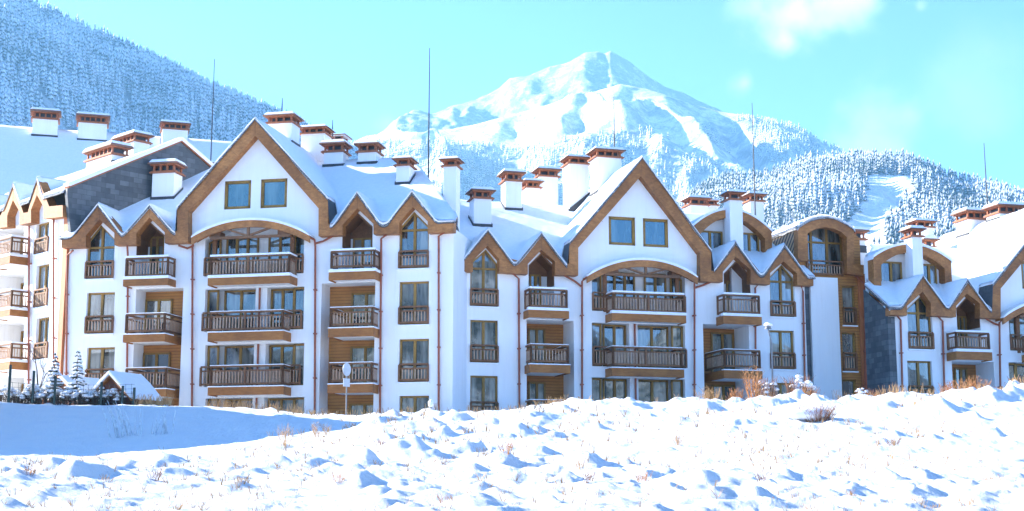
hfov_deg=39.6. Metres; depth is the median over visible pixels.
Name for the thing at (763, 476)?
dry weed
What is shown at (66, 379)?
garden hut
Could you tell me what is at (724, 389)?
window
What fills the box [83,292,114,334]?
window
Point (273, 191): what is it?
window
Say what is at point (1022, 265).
window
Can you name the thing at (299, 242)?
window
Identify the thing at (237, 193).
window
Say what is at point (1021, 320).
window
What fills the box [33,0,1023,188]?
sky
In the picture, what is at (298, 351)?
window
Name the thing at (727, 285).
window
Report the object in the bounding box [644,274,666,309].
window
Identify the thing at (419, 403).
window
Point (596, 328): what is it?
window
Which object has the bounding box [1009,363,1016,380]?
window
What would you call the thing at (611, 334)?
window
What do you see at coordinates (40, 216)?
apartment building
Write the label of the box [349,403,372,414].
window
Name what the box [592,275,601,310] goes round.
window
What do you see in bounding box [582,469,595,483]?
dry weed
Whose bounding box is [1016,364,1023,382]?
window
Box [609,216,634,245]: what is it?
window
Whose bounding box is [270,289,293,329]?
window
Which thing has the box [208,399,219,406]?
window
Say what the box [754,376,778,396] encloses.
shrub
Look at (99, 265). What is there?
window
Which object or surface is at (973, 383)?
shrub
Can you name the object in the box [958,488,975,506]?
dry weed
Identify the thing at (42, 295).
window
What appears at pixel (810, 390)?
shrub
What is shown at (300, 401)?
window
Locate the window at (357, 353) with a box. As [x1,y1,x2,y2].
[350,346,373,382]
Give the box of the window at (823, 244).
[808,229,841,273]
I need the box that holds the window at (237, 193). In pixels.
[224,180,250,209]
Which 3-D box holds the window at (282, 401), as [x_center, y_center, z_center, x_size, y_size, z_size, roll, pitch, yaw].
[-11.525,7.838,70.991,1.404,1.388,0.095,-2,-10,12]
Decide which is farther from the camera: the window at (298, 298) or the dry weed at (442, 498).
the window at (298, 298)
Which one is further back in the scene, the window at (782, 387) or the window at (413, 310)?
the window at (782, 387)
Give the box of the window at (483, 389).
[470,376,498,411]
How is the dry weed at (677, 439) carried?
on the snow ground at (35, 431)
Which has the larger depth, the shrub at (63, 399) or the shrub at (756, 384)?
the shrub at (63, 399)
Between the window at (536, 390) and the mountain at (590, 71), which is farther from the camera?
the mountain at (590, 71)
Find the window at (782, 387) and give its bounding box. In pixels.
[770,383,792,395]
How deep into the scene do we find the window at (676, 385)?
74.73 m
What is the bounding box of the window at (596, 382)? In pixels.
[592,378,601,400]
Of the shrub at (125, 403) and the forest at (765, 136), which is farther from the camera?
the forest at (765, 136)
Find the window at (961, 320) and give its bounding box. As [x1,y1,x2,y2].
[957,316,967,348]
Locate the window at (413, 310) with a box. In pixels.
[397,281,429,325]
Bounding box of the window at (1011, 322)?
[1009,318,1015,350]
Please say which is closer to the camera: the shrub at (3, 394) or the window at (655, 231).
the shrub at (3, 394)
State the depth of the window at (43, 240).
76.60 m
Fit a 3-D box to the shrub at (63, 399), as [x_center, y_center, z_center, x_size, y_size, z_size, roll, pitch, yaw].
[-20.456,6.490,64.835,1.266,0.852,1.252,0,-10,0]
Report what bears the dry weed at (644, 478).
on the snow ground at (35, 431)
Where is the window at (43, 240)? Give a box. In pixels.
[33,222,49,255]
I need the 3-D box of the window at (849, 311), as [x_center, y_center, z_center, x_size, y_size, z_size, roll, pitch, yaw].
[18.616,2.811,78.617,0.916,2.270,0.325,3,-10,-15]
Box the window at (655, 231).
[643,218,667,247]
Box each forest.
[0,0,357,159]
[350,113,846,205]
[677,148,1023,243]
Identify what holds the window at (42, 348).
in the apartment building at (40, 216)
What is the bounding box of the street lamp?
[764,323,773,395]
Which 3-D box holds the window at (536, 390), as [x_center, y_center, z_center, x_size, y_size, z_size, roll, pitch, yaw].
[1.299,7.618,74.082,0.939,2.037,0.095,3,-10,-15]
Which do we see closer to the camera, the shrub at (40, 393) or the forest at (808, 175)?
the shrub at (40, 393)
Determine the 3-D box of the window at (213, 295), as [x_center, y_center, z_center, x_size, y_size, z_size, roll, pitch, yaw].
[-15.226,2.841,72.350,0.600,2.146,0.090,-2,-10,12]
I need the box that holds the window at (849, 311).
[842,286,857,326]
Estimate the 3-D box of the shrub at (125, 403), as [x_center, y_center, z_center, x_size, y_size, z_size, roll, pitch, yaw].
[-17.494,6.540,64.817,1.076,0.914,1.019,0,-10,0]
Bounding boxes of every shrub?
[0,385,19,402]
[10,389,30,403]
[20,383,43,403]
[34,390,57,403]
[49,388,78,404]
[69,388,95,404]
[85,387,110,404]
[98,388,120,404]
[120,389,140,404]
[695,386,720,398]
[725,388,745,400]
[739,364,767,397]
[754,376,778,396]
[780,373,815,394]
[781,403,840,421]
[803,386,820,395]
[854,387,873,395]
[938,379,969,392]
[958,374,991,388]
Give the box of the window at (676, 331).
[671,326,682,364]
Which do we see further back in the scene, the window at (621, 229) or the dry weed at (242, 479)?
the window at (621, 229)
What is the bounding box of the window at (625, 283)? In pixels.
[607,272,634,308]
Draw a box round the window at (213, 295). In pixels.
[206,290,219,331]
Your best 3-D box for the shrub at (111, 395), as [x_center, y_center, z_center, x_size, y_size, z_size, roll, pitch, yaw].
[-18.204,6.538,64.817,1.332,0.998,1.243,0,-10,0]
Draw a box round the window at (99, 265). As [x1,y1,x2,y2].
[83,225,114,280]
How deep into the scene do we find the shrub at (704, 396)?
60.85 m
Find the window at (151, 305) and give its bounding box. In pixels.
[144,299,172,333]
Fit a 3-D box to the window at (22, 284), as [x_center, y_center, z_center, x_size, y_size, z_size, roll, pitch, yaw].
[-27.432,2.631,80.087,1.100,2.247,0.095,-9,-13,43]
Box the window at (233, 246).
[226,238,258,272]
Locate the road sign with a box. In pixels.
[343,363,350,414]
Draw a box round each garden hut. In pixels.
[42,375,99,404]
[87,370,162,404]
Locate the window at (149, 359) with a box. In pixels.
[142,352,170,387]
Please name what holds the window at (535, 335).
in the apartment building at (632, 279)
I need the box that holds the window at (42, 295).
[32,264,49,309]
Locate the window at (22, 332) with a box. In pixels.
[19,331,23,359]
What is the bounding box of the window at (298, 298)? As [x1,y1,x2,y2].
[293,287,303,328]
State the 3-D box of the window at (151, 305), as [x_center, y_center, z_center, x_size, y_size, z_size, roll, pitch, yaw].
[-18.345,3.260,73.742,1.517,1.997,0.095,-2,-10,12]
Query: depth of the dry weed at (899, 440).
38.85 m
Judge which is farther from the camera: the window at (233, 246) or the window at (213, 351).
the window at (233, 246)
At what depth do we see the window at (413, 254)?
70.51 m
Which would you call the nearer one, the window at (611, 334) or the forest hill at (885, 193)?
the window at (611, 334)
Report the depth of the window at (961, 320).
77.18 m
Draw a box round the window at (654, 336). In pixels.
[638,326,668,367]
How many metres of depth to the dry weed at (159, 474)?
28.87 m
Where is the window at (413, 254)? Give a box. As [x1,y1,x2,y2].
[397,212,429,269]
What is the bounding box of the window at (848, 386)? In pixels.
[842,380,854,396]
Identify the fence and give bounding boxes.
[7,365,135,404]
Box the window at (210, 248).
[207,240,221,275]
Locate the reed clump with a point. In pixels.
(164, 426)
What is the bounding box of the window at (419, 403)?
[400,396,428,412]
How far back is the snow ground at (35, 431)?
35.21 m
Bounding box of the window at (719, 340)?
[710,332,733,371]
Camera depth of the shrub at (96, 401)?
64.57 m
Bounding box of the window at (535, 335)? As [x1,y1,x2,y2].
[528,328,545,362]
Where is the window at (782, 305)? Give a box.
[770,265,796,318]
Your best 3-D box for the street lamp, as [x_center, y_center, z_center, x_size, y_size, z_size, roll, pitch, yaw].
[11.637,5.310,64.144,0.392,4.597,0.547,0,-10,0]
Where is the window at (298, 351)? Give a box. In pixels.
[293,344,303,384]
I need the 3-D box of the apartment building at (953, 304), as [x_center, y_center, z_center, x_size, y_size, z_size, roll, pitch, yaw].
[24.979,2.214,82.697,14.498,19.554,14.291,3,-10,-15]
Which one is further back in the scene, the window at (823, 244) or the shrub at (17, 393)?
the window at (823, 244)
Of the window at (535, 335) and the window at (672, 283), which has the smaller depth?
the window at (535, 335)
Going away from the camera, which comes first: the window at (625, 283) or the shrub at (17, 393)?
the shrub at (17, 393)
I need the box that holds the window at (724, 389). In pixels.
[712,385,734,400]
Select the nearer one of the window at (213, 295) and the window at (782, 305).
the window at (213, 295)
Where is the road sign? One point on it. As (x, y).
(346, 372)
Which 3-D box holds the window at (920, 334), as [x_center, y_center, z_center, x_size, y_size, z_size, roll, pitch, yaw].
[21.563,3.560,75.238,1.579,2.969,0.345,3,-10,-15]
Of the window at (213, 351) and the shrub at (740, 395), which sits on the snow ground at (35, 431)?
the shrub at (740, 395)
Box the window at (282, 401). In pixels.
[268,398,293,411]
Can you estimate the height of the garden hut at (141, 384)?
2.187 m
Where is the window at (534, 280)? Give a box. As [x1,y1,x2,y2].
[529,274,540,304]
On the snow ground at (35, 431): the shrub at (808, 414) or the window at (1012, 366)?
the shrub at (808, 414)
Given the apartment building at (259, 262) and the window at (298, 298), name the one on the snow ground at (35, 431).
the apartment building at (259, 262)
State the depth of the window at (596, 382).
73.56 m
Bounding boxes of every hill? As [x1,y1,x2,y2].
[0,38,251,137]
[718,168,964,307]
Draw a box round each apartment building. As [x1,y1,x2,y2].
[0,107,231,193]
[0,129,214,402]
[59,48,471,414]
[460,97,815,411]
[772,214,869,399]
[863,147,1023,394]
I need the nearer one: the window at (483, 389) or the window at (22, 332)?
the window at (483, 389)
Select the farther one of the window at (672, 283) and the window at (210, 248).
the window at (672, 283)
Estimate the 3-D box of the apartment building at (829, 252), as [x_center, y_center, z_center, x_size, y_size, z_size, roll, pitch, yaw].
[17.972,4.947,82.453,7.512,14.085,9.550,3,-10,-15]
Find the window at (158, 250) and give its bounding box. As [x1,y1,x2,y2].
[149,236,163,273]
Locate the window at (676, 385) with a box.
[671,380,682,398]
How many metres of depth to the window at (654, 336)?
75.15 m
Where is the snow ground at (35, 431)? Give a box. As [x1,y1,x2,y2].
[0,380,1023,510]
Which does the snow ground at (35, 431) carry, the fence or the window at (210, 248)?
the fence
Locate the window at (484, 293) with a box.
[469,250,499,307]
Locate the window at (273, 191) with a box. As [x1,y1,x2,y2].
[261,178,286,207]
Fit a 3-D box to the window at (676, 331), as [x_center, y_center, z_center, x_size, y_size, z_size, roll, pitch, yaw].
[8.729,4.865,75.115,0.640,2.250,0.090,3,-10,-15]
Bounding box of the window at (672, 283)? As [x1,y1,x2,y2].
[669,278,681,309]
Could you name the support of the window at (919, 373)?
in the apartment building at (953, 304)
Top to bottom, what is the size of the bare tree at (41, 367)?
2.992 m
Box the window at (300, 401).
[293,398,303,412]
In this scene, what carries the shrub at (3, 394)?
on the snow ground at (35, 431)
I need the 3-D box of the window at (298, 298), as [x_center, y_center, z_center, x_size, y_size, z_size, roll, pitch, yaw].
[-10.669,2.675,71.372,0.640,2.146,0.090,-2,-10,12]
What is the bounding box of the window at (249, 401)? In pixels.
[225,399,251,407]
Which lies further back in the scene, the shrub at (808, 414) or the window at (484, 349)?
the window at (484, 349)
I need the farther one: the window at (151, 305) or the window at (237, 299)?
the window at (151, 305)
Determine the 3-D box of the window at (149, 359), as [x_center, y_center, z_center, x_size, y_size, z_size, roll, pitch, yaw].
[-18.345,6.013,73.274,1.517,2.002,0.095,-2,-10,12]
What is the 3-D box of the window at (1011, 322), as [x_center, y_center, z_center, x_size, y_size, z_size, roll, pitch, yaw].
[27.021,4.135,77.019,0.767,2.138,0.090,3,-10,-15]
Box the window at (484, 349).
[469,320,499,363]
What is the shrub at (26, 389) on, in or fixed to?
on the snow ground at (35, 431)
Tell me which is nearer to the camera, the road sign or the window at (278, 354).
the road sign
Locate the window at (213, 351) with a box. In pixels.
[206,346,219,386]
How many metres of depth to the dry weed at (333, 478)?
26.68 m
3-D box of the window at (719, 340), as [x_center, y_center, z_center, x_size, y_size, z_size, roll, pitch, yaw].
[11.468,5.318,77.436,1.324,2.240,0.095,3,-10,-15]
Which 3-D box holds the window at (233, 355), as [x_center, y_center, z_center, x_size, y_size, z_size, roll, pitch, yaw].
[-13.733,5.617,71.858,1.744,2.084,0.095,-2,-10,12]
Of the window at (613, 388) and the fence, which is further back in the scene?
the window at (613, 388)
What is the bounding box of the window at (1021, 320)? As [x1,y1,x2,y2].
[1019,318,1023,350]
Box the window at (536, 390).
[528,382,545,404]
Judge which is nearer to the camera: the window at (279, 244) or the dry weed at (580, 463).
the dry weed at (580, 463)
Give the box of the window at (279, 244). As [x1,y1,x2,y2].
[268,237,289,270]
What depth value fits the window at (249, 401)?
71.54 m
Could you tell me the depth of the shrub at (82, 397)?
64.53 m
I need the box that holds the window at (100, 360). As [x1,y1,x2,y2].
[85,347,114,378]
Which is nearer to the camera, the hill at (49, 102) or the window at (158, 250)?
the window at (158, 250)
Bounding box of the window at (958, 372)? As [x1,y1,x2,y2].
[954,368,967,388]
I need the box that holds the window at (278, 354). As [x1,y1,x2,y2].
[269,345,293,384]
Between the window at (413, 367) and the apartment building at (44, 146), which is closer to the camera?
the window at (413, 367)
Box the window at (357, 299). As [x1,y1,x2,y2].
[351,292,374,326]
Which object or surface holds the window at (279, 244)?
in the apartment building at (259, 262)
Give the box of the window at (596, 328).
[592,323,601,365]
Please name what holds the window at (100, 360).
in the apartment building at (259, 262)
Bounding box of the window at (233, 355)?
[223,346,253,385]
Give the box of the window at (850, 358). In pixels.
[842,332,858,372]
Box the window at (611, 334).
[602,325,625,366]
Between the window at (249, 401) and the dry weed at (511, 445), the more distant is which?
the window at (249, 401)
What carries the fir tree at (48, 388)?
on the snow ground at (35, 431)
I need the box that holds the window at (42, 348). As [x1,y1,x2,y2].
[32,317,49,360]
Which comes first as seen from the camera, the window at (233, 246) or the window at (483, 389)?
the window at (483, 389)
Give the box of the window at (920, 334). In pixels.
[907,297,935,350]
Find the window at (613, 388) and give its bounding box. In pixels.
[602,379,626,399]
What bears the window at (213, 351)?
in the apartment building at (259, 262)
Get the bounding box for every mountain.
[350,84,837,205]
[384,51,722,132]
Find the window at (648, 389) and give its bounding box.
[638,380,667,401]
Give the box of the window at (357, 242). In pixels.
[352,238,371,268]
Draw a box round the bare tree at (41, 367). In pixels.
[25,339,59,387]
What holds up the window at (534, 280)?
in the apartment building at (632, 279)
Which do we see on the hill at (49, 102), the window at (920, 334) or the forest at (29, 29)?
the forest at (29, 29)
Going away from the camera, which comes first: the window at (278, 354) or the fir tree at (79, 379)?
the fir tree at (79, 379)
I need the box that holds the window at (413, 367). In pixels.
[397,339,429,383]
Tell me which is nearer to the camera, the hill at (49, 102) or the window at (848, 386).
the window at (848, 386)
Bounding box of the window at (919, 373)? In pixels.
[907,361,934,393]
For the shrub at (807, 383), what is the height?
1.524 m
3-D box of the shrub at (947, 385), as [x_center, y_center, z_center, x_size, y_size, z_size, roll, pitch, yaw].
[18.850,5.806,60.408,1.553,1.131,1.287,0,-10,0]
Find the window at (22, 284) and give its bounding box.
[19,283,23,307]
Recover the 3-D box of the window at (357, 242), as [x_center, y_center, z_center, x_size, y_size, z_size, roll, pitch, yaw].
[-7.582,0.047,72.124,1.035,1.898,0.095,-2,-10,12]
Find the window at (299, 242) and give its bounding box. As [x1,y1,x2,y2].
[294,235,303,272]
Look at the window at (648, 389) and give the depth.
74.68 m
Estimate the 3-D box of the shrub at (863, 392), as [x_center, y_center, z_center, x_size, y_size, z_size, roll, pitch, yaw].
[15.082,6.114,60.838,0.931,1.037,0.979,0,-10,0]
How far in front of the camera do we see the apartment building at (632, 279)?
75.08 m
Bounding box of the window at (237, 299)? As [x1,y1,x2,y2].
[224,290,255,330]
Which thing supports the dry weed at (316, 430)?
on the snow ground at (35, 431)
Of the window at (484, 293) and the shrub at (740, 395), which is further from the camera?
the window at (484, 293)
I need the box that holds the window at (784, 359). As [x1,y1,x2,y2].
[769,330,796,370]
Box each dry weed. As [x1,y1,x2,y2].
[24,463,36,475]
[145,465,162,480]
[234,474,249,483]
[277,425,292,446]
[311,421,329,437]
[332,470,347,482]
[435,492,452,503]
[497,438,513,454]
[571,457,587,469]
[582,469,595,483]
[633,466,652,481]
[669,430,684,445]
[752,471,772,481]
[882,435,901,445]
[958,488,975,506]
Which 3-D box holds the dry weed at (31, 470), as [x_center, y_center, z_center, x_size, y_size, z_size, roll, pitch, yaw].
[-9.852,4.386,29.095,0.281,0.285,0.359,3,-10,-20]
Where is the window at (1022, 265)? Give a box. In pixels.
[1021,261,1023,288]
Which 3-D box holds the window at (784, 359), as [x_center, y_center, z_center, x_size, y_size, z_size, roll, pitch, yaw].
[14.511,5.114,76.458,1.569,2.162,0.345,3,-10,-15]
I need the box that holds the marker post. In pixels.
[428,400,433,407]
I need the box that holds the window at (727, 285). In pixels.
[726,281,729,310]
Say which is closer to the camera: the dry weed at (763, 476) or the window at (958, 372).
the dry weed at (763, 476)
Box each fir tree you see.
[42,352,63,400]
[64,350,88,404]
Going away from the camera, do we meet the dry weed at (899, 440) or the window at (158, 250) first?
the dry weed at (899, 440)
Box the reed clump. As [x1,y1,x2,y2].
[101,401,175,437]
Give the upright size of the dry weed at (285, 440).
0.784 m
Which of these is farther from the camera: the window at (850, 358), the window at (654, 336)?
the window at (850, 358)
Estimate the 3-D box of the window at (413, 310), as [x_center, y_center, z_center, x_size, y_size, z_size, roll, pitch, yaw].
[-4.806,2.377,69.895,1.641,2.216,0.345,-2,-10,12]
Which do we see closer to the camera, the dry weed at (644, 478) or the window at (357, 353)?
the dry weed at (644, 478)
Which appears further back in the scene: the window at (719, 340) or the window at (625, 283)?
the window at (719, 340)

